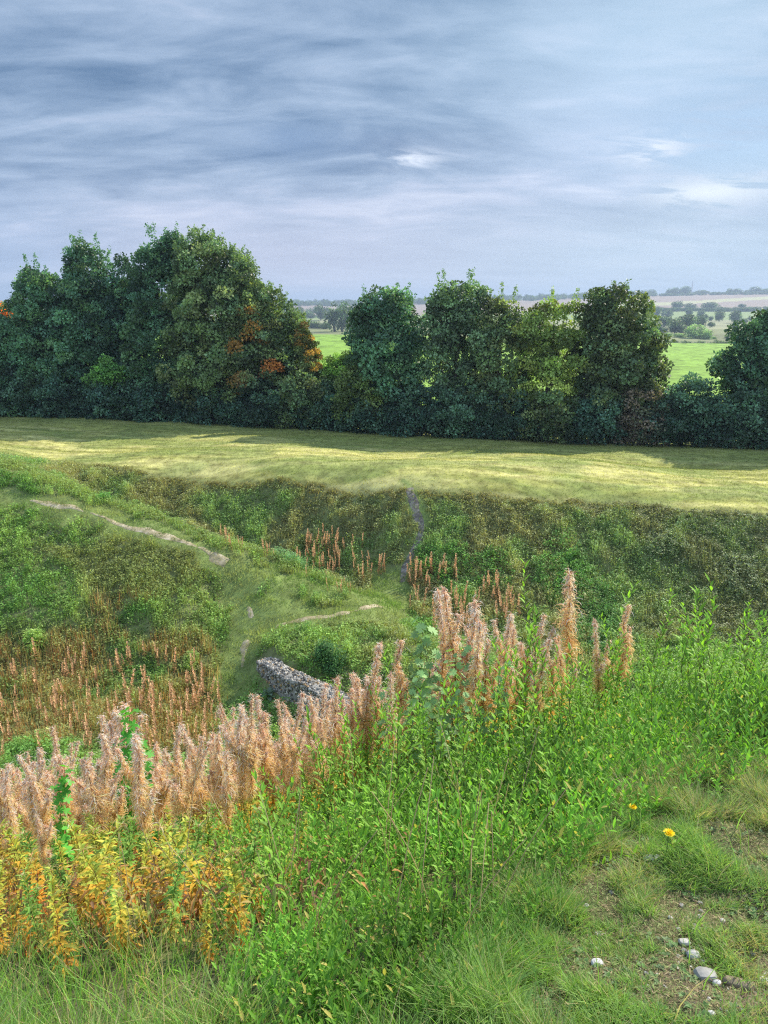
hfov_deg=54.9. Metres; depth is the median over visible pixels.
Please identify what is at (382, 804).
leafy shoot
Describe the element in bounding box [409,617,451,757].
mallow
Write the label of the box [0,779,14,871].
willowherb
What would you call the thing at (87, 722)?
dead willowherb
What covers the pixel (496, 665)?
willowherb
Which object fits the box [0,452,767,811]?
rough grass
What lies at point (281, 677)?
flint wall
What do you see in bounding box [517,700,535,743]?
leafy shoot
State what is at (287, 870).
willowherb
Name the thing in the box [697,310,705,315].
tree
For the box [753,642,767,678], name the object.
leafy shoot
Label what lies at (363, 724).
willowherb
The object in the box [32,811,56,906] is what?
willowherb
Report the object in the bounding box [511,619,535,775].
leafy shoot
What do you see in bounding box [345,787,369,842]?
leafy shoot
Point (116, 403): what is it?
hedge bush
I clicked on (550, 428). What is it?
hedge bush
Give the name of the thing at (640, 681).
leafy shoot
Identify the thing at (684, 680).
leafy shoot
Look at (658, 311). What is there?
tree
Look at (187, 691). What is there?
dead willowherb
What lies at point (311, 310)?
valley woods
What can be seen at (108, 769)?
willowherb
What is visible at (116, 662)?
dead willowherb
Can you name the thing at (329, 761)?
leafy shoot
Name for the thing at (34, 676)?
dead willowherb
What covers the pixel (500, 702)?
leafy shoot
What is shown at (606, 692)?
leafy shoot
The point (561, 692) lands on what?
leafy shoot
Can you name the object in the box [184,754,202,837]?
willowherb
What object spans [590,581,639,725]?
leafy shoot
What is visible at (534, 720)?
leafy shoot
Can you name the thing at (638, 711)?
leafy shoot
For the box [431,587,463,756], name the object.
willowherb
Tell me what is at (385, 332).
broadleaf tree
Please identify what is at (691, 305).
tree
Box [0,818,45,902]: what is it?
willowherb
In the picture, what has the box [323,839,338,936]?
leafy shoot
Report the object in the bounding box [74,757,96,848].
willowherb
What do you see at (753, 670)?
leafy shoot
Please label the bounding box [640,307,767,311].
valley hedge
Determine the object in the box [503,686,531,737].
leafy shoot
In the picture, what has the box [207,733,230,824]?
willowherb
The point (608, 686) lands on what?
leafy shoot
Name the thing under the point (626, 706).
leafy shoot
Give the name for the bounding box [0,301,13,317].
autumn tree
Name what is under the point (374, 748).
leafy shoot
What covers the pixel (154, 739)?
dead willowherb
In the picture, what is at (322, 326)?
gap tree
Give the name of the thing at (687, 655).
leafy shoot
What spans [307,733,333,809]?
leafy shoot
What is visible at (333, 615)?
path on knoll
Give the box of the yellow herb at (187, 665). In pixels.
[177,649,199,676]
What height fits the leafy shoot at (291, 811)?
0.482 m
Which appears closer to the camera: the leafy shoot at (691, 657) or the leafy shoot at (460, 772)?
the leafy shoot at (460, 772)
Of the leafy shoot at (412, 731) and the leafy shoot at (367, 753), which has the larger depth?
the leafy shoot at (367, 753)
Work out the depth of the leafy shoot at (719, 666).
3.75 m
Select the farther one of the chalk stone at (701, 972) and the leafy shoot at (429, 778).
the leafy shoot at (429, 778)
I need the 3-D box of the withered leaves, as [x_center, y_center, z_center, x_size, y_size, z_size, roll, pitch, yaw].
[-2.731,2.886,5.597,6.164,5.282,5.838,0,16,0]
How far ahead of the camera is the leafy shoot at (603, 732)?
3.59 m
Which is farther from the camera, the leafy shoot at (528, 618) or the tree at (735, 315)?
the tree at (735, 315)
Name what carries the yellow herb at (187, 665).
on the ground at (688, 358)
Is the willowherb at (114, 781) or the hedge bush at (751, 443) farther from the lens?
the hedge bush at (751, 443)
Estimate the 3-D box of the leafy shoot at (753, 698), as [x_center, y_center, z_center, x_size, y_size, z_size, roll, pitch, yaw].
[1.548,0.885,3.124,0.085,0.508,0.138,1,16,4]
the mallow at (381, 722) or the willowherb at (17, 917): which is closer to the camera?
the willowherb at (17, 917)
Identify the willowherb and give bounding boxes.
[0,692,5,713]
[0,721,7,742]
[0,764,22,887]
[0,768,19,874]
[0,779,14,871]
[0,788,50,844]
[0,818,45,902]
[0,836,17,889]
[0,851,11,894]
[0,856,10,928]
[0,881,15,958]
[1,741,4,760]
[3,852,38,943]
[5,870,20,915]
[8,762,23,803]
[8,812,27,889]
[9,663,15,683]
[10,837,40,897]
[11,883,42,948]
[12,767,37,850]
[14,752,47,874]
[15,827,55,898]
[15,869,52,960]
[17,905,39,960]
[19,836,31,879]
[20,758,37,848]
[20,778,34,837]
[23,750,34,807]
[25,747,70,873]
[25,847,54,927]
[27,771,58,888]
[31,637,38,665]
[32,667,37,692]
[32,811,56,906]
[35,729,44,757]
[38,737,58,843]
[43,770,77,851]
[43,863,82,982]
[44,706,47,730]
[44,855,76,906]
[46,871,75,946]
[47,725,78,858]
[49,754,73,873]
[51,832,79,894]
[53,693,59,719]
[54,755,80,866]
[57,678,67,702]
[60,695,65,718]
[61,815,102,916]
[62,817,116,886]
[63,658,67,679]
[64,817,132,933]
[65,774,144,879]
[65,903,85,953]
[67,842,119,934]
[68,714,72,736]
[68,740,80,798]
[68,742,79,867]
[70,771,123,886]
[73,756,95,848]
[73,801,83,829]
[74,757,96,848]
[74,831,98,904]
[75,749,93,801]
[75,775,84,823]
[76,861,87,903]
[78,760,103,833]
[79,675,82,698]
[81,719,89,738]
[81,759,126,866]
[81,811,107,856]
[83,642,87,666]
[84,713,89,735]
[84,722,91,749]
[84,814,108,868]
[85,690,90,713]
[87,823,147,909]
[96,682,99,707]
[96,701,129,837]
[97,730,121,850]
[100,853,124,939]
[101,870,123,904]
[102,884,138,938]
[102,884,145,961]
[104,720,141,856]
[106,698,111,722]
[108,814,126,878]
[110,707,146,859]
[110,823,140,886]
[113,732,163,870]
[114,648,119,675]
[115,649,122,676]
[116,814,145,901]
[116,837,133,876]
[122,672,125,701]
[125,641,129,667]
[125,693,133,718]
[128,668,135,691]
[129,733,161,887]
[130,832,142,870]
[131,902,158,937]
[132,833,153,903]
[140,677,144,700]
[144,683,151,712]
[145,760,176,857]
[146,716,150,745]
[146,758,160,835]
[147,836,176,909]
[148,818,176,889]
[150,741,177,842]
[151,699,155,724]
[151,728,156,745]
[151,752,170,830]
[152,719,160,743]
[152,767,160,843]
[152,815,194,922]
[152,817,218,922]
[156,847,192,945]
[157,741,212,875]
[157,818,167,878]
[158,692,163,715]
[159,859,191,932]
[160,729,191,850]
[160,751,192,829]
[161,803,175,863]
[161,841,181,886]
[165,890,181,932]
[168,750,189,841]
[169,699,174,729]
[173,647,175,673]
[174,826,215,891]
[177,721,219,851]
[178,707,182,725]
[180,819,205,916]
[183,758,199,853]
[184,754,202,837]
[186,671,188,693]
[186,688,191,709]
[186,748,206,834]
[189,654,193,676]
[192,684,197,710]
[192,689,201,711]
[193,671,202,698]
[193,715,197,740]
[194,746,212,830]
[195,811,213,868]
[195,890,220,966]
[197,764,211,821]
[200,674,205,703]
[201,803,218,872]
[204,722,207,747]
[204,845,211,879]
[206,740,221,828]
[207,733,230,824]
[208,756,223,842]
[210,730,238,844]
[210,856,220,890]
[215,703,264,829]
[215,748,241,855]
[215,871,231,904]
[216,707,254,835]
[216,710,249,805]
[217,738,241,826]
[217,821,225,844]
[217,852,225,898]
[220,846,250,939]
[221,706,237,813]
[223,727,245,812]
[224,722,243,821]
[227,814,240,860]
[234,716,249,835]
[234,911,248,956]
[235,837,242,884]
[237,703,268,815]
[239,718,263,831]
[239,805,267,912]
[240,691,262,841]
[251,875,266,919]
[253,694,279,812]
[256,722,275,817]
[259,711,278,809]
[268,711,290,804]
[272,690,306,816]
[272,739,282,806]
[273,697,297,819]
[275,820,289,851]
[276,741,307,812]
[278,712,309,825]
[280,700,305,758]
[281,853,293,901]
[285,836,296,879]
[288,726,307,805]
[294,811,309,864]
[297,697,333,820]
[297,705,320,783]
[298,722,312,791]
[298,741,313,801]
[301,693,324,810]
[308,717,329,816]
[308,719,331,800]
[310,682,331,781]
[325,697,340,776]
[327,674,341,800]
[333,698,354,811]
[340,687,362,791]
[345,672,362,771]
[346,674,370,767]
[348,673,384,756]
[355,641,384,779]
[355,681,377,782]
[363,673,387,765]
[371,674,386,775]
[377,686,410,784]
[380,671,399,792]
[384,638,415,764]
[402,678,414,732]
[421,587,427,610]
[427,637,461,737]
[427,665,438,709]
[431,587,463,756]
[432,606,435,626]
[440,586,466,757]
[447,595,490,741]
[455,639,476,730]
[462,620,485,752]
[464,624,499,741]
[474,636,495,737]
[484,622,515,735]
[490,611,515,739]
[495,600,499,626]
[499,595,502,613]
[499,626,557,742]
[501,626,520,726]
[508,640,522,723]
[509,614,549,722]
[530,636,552,738]
[544,634,563,724]
[548,568,584,727]
[551,637,579,737]
[590,618,605,735]
[599,640,613,711]
[605,602,635,720]
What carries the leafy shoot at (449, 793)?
on the ground at (688, 358)
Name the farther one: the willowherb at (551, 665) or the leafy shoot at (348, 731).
the willowherb at (551, 665)
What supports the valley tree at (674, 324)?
on the ground at (688, 358)
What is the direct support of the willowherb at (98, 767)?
on the ground at (688, 358)
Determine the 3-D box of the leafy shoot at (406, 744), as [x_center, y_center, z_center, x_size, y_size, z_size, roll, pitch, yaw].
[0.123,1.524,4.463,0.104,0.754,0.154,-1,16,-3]
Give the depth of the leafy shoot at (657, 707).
4.21 m
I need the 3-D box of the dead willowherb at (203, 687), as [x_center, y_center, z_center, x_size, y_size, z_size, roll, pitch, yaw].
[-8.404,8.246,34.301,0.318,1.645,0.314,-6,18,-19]
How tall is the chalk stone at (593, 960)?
0.014 m
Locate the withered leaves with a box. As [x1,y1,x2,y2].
[0,793,413,953]
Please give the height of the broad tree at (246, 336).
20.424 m
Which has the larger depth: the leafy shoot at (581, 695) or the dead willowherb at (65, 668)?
the dead willowherb at (65, 668)
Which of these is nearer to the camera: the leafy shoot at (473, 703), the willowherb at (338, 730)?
the leafy shoot at (473, 703)
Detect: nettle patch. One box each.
[408,537,514,591]
[530,526,593,610]
[558,575,627,652]
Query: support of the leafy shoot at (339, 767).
on the ground at (688, 358)
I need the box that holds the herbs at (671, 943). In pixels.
[461,759,767,1023]
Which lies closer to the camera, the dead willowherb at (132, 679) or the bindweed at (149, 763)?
the bindweed at (149, 763)
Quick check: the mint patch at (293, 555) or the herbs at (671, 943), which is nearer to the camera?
the herbs at (671, 943)
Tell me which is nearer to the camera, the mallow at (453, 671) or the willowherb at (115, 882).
the willowherb at (115, 882)
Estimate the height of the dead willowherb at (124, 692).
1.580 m
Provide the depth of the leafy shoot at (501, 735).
3.99 m
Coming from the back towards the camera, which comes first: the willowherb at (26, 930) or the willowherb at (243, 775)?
the willowherb at (243, 775)
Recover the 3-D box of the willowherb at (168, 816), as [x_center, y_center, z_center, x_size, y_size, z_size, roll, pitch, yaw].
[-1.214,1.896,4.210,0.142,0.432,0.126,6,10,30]
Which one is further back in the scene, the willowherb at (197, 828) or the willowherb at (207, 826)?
the willowherb at (207, 826)
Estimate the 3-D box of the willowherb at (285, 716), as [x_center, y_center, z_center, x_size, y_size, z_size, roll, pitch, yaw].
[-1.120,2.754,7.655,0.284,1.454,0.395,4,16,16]
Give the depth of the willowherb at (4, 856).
4.40 m
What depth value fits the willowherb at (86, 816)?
3.85 m
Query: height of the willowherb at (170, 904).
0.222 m
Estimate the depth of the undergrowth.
2.75 m
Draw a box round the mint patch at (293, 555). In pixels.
[274,544,307,570]
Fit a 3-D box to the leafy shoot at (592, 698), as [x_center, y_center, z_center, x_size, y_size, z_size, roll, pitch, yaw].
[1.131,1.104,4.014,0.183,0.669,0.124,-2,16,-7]
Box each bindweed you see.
[45,765,75,873]
[126,733,161,852]
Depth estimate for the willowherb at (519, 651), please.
7.35 m
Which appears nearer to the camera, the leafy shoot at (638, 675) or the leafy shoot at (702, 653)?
the leafy shoot at (702, 653)
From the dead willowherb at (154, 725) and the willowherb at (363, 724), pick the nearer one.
the willowherb at (363, 724)
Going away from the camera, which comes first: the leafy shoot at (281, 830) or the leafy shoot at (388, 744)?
the leafy shoot at (281, 830)
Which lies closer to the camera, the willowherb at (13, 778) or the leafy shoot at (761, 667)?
the leafy shoot at (761, 667)
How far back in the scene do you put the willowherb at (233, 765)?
5.10 m
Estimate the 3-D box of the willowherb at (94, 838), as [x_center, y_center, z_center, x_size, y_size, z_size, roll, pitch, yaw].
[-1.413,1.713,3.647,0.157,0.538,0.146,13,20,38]
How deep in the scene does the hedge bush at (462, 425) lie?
71.35 m
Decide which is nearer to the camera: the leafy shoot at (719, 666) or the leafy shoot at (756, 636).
the leafy shoot at (719, 666)
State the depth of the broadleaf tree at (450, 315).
71.25 m
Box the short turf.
[0,698,767,1023]
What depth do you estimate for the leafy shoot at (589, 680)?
5.03 m
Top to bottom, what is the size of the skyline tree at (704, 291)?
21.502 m
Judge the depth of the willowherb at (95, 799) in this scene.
3.59 m
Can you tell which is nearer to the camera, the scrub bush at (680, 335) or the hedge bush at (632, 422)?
the hedge bush at (632, 422)
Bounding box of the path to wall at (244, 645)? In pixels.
[240,606,253,666]
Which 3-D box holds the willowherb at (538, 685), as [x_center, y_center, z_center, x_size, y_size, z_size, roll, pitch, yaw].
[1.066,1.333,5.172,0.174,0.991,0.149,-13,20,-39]
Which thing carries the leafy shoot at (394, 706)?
on the ground at (688, 358)
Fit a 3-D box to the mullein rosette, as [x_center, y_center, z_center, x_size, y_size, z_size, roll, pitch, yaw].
[-5.300,8.344,34.153,0.894,0.518,0.824,9,18,30]
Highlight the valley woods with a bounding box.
[273,306,353,318]
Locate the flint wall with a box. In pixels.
[256,657,359,735]
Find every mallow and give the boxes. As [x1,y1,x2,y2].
[377,687,405,774]
[396,670,426,772]
[401,634,435,768]
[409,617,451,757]
[418,684,441,774]
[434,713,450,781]
[436,646,466,756]
[453,687,476,764]
[460,642,492,754]
[479,660,513,753]
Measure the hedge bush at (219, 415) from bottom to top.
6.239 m
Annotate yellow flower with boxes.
[629,803,636,830]
[663,828,674,856]
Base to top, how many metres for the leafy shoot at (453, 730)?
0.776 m
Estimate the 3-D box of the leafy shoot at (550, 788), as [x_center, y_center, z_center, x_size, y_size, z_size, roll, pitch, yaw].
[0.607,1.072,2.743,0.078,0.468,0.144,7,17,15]
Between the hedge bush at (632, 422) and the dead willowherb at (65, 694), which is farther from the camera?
the hedge bush at (632, 422)
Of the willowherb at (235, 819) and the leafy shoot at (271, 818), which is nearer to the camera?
the leafy shoot at (271, 818)
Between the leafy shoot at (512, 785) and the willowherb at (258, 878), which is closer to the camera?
the willowherb at (258, 878)
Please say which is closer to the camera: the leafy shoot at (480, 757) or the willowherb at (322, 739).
the leafy shoot at (480, 757)
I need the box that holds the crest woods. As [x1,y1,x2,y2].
[279,289,651,305]
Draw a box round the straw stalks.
[116,723,567,967]
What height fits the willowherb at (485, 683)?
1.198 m
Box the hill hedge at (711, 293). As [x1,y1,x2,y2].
[648,291,767,295]
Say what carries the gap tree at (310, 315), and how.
on the ground at (688, 358)
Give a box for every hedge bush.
[0,366,52,416]
[22,364,110,418]
[78,373,157,420]
[80,353,131,413]
[124,375,210,422]
[168,382,251,425]
[225,376,298,428]
[270,365,332,429]
[289,380,350,430]
[327,392,408,434]
[330,358,395,431]
[376,378,453,437]
[416,382,504,438]
[469,389,545,440]
[512,387,595,443]
[557,385,629,445]
[599,387,670,446]
[631,394,697,446]
[658,371,727,445]
[670,392,743,448]
[713,380,767,448]
[739,405,767,450]
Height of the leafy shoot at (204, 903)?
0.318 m
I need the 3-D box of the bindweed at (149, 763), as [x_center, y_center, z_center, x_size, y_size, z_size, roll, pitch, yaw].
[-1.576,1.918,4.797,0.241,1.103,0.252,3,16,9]
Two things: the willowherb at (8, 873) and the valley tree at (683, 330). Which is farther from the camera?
the valley tree at (683, 330)
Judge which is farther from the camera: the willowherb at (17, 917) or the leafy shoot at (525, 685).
the leafy shoot at (525, 685)
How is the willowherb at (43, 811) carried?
on the ground at (688, 358)
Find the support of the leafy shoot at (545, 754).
on the ground at (688, 358)
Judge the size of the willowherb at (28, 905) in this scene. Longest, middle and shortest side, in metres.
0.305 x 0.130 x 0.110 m
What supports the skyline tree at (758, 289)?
on the ground at (688, 358)
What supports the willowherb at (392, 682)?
on the ground at (688, 358)
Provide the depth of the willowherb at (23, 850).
3.65 m
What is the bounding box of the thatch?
[389,743,767,1023]
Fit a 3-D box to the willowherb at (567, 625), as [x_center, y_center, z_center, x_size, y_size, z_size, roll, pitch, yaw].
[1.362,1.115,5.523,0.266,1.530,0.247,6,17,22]
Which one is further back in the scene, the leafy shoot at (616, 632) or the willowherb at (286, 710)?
the willowherb at (286, 710)
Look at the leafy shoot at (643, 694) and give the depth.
3.73 m
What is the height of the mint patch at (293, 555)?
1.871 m
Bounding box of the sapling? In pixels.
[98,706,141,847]
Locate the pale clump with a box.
[644,528,767,599]
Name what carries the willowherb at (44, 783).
on the ground at (688, 358)
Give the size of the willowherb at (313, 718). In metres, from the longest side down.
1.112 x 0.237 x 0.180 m
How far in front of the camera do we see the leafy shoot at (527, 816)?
2.52 m
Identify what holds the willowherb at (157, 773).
on the ground at (688, 358)
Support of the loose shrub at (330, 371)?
on the ground at (688, 358)
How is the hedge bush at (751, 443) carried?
on the ground at (688, 358)
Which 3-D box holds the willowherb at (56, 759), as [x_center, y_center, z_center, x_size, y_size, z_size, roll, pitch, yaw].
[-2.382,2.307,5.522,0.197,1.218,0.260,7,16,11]
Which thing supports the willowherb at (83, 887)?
on the ground at (688, 358)
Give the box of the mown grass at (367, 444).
[0,415,767,513]
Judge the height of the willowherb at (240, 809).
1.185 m
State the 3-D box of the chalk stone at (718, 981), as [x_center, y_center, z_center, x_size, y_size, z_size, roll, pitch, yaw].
[0.841,1.192,1.869,0.024,0.014,0.017,0,16,0]
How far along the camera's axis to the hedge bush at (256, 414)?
75.98 m
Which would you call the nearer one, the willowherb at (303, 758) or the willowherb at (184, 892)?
the willowherb at (184, 892)
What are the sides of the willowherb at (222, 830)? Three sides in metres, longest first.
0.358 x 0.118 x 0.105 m
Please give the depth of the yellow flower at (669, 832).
2.41 m
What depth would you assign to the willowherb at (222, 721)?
6.61 m
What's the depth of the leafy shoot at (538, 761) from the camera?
3.23 m
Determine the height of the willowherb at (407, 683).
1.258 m
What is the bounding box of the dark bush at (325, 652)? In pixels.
[313,636,349,679]
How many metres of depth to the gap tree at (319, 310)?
1392.65 m
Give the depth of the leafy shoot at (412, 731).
4.85 m
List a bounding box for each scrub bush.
[672,333,687,337]
[684,323,707,338]
[700,329,713,339]
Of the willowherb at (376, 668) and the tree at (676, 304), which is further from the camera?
the tree at (676, 304)
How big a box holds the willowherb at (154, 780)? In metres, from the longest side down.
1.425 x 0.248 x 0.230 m
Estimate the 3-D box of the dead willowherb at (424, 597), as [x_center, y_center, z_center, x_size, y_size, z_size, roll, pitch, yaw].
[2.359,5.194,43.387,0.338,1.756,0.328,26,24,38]
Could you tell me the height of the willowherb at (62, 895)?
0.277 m
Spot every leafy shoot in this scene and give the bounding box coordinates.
[197,870,216,950]
[206,802,245,840]
[215,832,231,885]
[218,829,229,887]
[219,806,253,896]
[250,766,296,926]
[253,777,281,848]
[259,766,295,830]
[265,800,290,854]
[271,813,292,869]
[274,837,300,934]
[276,776,321,839]
[276,790,310,849]
[276,793,296,914]
[289,733,319,819]
[294,834,309,898]
[300,762,313,788]
[303,731,336,826]
[304,792,325,839]
[305,705,333,823]
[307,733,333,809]
[313,790,347,899]
[314,739,332,791]
[319,714,347,817]
[320,739,355,806]
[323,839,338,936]
[325,800,360,867]
[332,738,345,804]
[332,740,357,791]
[333,796,382,908]
[335,682,361,800]
[337,699,369,815]
[337,835,364,930]
[338,803,356,892]
[344,743,374,881]
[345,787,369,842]
[346,766,405,869]
[352,738,374,793]
[355,730,366,790]
[356,770,377,870]
[361,714,375,783]
[361,736,371,773]
[362,703,386,786]
[366,740,391,794]
[366,777,400,867]
[368,682,394,769]
[368,773,405,847]
[371,838,396,926]
[372,722,394,826]
[375,685,395,761]
[375,702,384,767]
[376,783,391,844]
[379,708,421,787]
[379,709,403,818]
[383,648,407,779]
[386,698,404,809]
[388,691,427,811]
[397,710,420,769]
[399,712,413,797]
[399,873,546,918]
[400,750,450,840]
[405,687,448,787]
[406,805,426,912]
[412,703,433,791]
[414,701,436,787]
[419,675,455,809]
[422,757,438,827]
[426,683,458,777]
[428,829,449,936]
[437,683,483,791]
[437,814,451,893]
[440,678,476,800]
[442,752,455,810]
[444,701,459,759]
[446,789,465,831]
[451,711,477,795]
[456,751,464,813]
[456,768,501,889]
[458,671,481,779]
[459,723,494,791]
[460,711,485,781]
[469,822,499,901]
[470,743,485,804]
[476,747,493,837]
[481,647,508,741]
[484,663,510,760]
[489,708,508,791]
[491,636,518,784]
[491,671,505,752]
[494,745,523,843]
[497,645,533,747]
[500,633,539,733]
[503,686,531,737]
[503,708,548,749]
[508,785,544,880]
[509,779,525,854]
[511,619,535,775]
[511,647,525,725]
[512,670,557,761]
[513,791,531,876]
[516,664,529,725]
[516,725,560,816]
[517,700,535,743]
[519,558,546,736]
[520,623,542,762]
[530,770,538,830]
[531,603,553,729]
[533,703,558,840]
[537,740,560,850]
[539,653,565,743]
[545,689,560,721]
[548,654,563,710]
[549,684,569,740]
[553,645,582,760]
[562,642,581,758]
[563,670,593,745]
[569,663,590,730]
[571,659,598,738]
[571,665,583,716]
[577,655,604,747]
[579,836,697,868]
[581,663,603,710]
[588,650,614,726]
[589,708,615,766]
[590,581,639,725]
[595,613,627,709]
[600,661,610,717]
[603,640,634,723]
[603,690,625,766]
[604,668,615,721]
[612,691,637,743]
[617,672,634,711]
[620,720,648,777]
[623,646,655,735]
[624,653,642,707]
[625,645,668,709]
[626,661,646,713]
[628,703,646,745]
[634,588,677,709]
[635,673,642,739]
[639,634,657,724]
[642,646,664,708]
[643,649,678,712]
[646,674,660,726]
[647,651,673,705]
[652,659,679,721]
[656,645,703,730]
[660,723,676,764]
[669,643,693,698]
[669,646,681,703]
[673,585,702,694]
[673,615,691,708]
[676,646,687,690]
[677,649,697,709]
[683,692,691,760]
[684,622,699,690]
[685,611,714,719]
[688,614,709,710]
[690,572,718,697]
[692,612,712,703]
[694,662,716,714]
[699,638,732,722]
[708,686,733,745]
[709,641,752,712]
[713,647,731,699]
[714,636,744,681]
[723,624,767,719]
[725,633,733,698]
[725,650,745,691]
[730,598,766,687]
[733,607,750,693]
[737,611,767,695]
[744,664,762,761]
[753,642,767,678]
[753,657,767,682]
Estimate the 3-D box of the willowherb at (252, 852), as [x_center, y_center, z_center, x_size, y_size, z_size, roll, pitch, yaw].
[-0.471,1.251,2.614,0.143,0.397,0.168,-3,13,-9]
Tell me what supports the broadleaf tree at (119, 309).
on the ground at (688, 358)
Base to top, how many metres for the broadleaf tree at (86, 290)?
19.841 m
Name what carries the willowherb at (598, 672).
on the ground at (688, 358)
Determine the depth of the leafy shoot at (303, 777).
4.42 m
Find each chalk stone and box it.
[591,958,602,964]
[644,854,667,860]
[678,938,690,945]
[686,949,700,959]
[693,966,716,981]
[712,979,721,986]
[722,975,756,991]
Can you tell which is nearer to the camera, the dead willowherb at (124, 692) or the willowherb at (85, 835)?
the willowherb at (85, 835)
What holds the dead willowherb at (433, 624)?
on the ground at (688, 358)
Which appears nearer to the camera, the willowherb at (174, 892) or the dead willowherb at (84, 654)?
the willowherb at (174, 892)
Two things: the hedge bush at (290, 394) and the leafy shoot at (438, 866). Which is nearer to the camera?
the leafy shoot at (438, 866)
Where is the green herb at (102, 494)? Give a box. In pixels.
[93,491,112,502]
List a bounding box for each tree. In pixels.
[0,252,88,416]
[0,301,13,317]
[39,230,123,399]
[83,252,158,412]
[111,221,201,402]
[155,224,319,417]
[292,319,322,376]
[306,312,316,318]
[308,320,320,328]
[313,304,325,319]
[320,321,328,328]
[323,301,341,331]
[335,301,349,331]
[340,282,433,413]
[341,304,355,330]
[412,267,503,418]
[464,282,536,414]
[502,285,595,417]
[569,279,675,416]
[652,306,662,315]
[655,326,667,332]
[656,315,672,326]
[659,309,673,317]
[666,317,685,333]
[671,287,681,293]
[671,300,683,307]
[677,325,689,332]
[678,313,700,326]
[680,285,691,293]
[684,302,697,307]
[685,308,692,315]
[696,314,708,325]
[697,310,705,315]
[698,290,709,293]
[700,302,720,307]
[704,308,767,407]
[707,322,715,327]
[714,309,725,320]
[728,310,741,321]
[749,286,762,292]
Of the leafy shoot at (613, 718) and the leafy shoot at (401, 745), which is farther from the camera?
the leafy shoot at (401, 745)
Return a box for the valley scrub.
[666,339,735,343]
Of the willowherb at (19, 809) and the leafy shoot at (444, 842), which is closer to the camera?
the leafy shoot at (444, 842)
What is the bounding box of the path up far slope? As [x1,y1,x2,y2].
[399,487,423,581]
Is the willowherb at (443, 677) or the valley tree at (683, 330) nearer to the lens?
the willowherb at (443, 677)
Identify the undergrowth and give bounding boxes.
[170,665,767,1023]
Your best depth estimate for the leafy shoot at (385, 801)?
2.81 m
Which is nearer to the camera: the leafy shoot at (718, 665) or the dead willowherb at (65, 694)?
the leafy shoot at (718, 665)
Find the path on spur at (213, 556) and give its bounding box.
[30,500,229,567]
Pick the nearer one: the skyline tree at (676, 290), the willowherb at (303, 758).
the willowherb at (303, 758)
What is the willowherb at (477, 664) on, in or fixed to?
on the ground at (688, 358)
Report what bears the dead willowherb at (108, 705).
on the ground at (688, 358)
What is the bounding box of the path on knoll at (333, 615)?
[274,604,381,628]
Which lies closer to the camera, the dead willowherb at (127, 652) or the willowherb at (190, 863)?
the willowherb at (190, 863)
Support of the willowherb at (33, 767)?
on the ground at (688, 358)
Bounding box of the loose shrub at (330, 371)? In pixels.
[308,349,354,392]
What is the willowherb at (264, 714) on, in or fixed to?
on the ground at (688, 358)
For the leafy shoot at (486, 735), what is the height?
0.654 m
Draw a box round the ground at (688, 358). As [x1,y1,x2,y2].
[0,294,767,1023]
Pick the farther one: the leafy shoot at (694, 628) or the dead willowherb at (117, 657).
the dead willowherb at (117, 657)
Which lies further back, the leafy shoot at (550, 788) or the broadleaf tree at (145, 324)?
the broadleaf tree at (145, 324)
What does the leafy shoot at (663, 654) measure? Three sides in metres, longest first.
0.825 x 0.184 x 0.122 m
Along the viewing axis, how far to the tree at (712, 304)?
1870.21 m
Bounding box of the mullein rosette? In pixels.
[259,687,274,700]
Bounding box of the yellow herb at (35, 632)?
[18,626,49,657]
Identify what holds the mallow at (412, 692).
on the ground at (688, 358)
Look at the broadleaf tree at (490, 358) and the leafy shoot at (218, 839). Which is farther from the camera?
the broadleaf tree at (490, 358)
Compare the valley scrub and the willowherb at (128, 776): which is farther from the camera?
the valley scrub
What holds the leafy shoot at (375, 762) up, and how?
on the ground at (688, 358)
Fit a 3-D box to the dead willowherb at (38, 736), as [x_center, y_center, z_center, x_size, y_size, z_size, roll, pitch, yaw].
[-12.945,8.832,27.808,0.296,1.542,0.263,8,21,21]
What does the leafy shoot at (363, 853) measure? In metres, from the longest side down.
0.472 x 0.150 x 0.075 m
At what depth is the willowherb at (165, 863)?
2.93 m
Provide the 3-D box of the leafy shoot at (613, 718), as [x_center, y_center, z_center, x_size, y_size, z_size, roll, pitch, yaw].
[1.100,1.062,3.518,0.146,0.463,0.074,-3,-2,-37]
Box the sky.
[0,0,767,303]
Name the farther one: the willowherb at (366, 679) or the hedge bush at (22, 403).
the hedge bush at (22, 403)
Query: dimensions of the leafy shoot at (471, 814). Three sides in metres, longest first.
0.538 x 0.122 x 0.108 m
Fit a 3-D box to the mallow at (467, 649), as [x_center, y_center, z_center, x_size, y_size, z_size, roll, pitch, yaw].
[0.683,1.464,5.397,0.292,1.102,0.233,4,16,16]
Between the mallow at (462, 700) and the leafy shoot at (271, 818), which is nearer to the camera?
the leafy shoot at (271, 818)
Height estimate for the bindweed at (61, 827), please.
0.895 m
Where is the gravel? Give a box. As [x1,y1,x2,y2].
[566,891,767,1023]
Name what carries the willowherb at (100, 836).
on the ground at (688, 358)
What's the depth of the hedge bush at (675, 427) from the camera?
69.10 m
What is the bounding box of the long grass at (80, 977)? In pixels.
[0,693,767,1023]
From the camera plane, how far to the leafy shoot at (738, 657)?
4.57 m
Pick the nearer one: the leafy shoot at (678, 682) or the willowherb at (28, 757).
the leafy shoot at (678, 682)
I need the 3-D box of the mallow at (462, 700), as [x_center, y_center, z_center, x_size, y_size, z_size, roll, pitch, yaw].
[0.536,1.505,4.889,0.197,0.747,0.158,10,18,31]
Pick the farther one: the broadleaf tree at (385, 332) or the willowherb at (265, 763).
the broadleaf tree at (385, 332)
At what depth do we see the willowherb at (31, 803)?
4.19 m

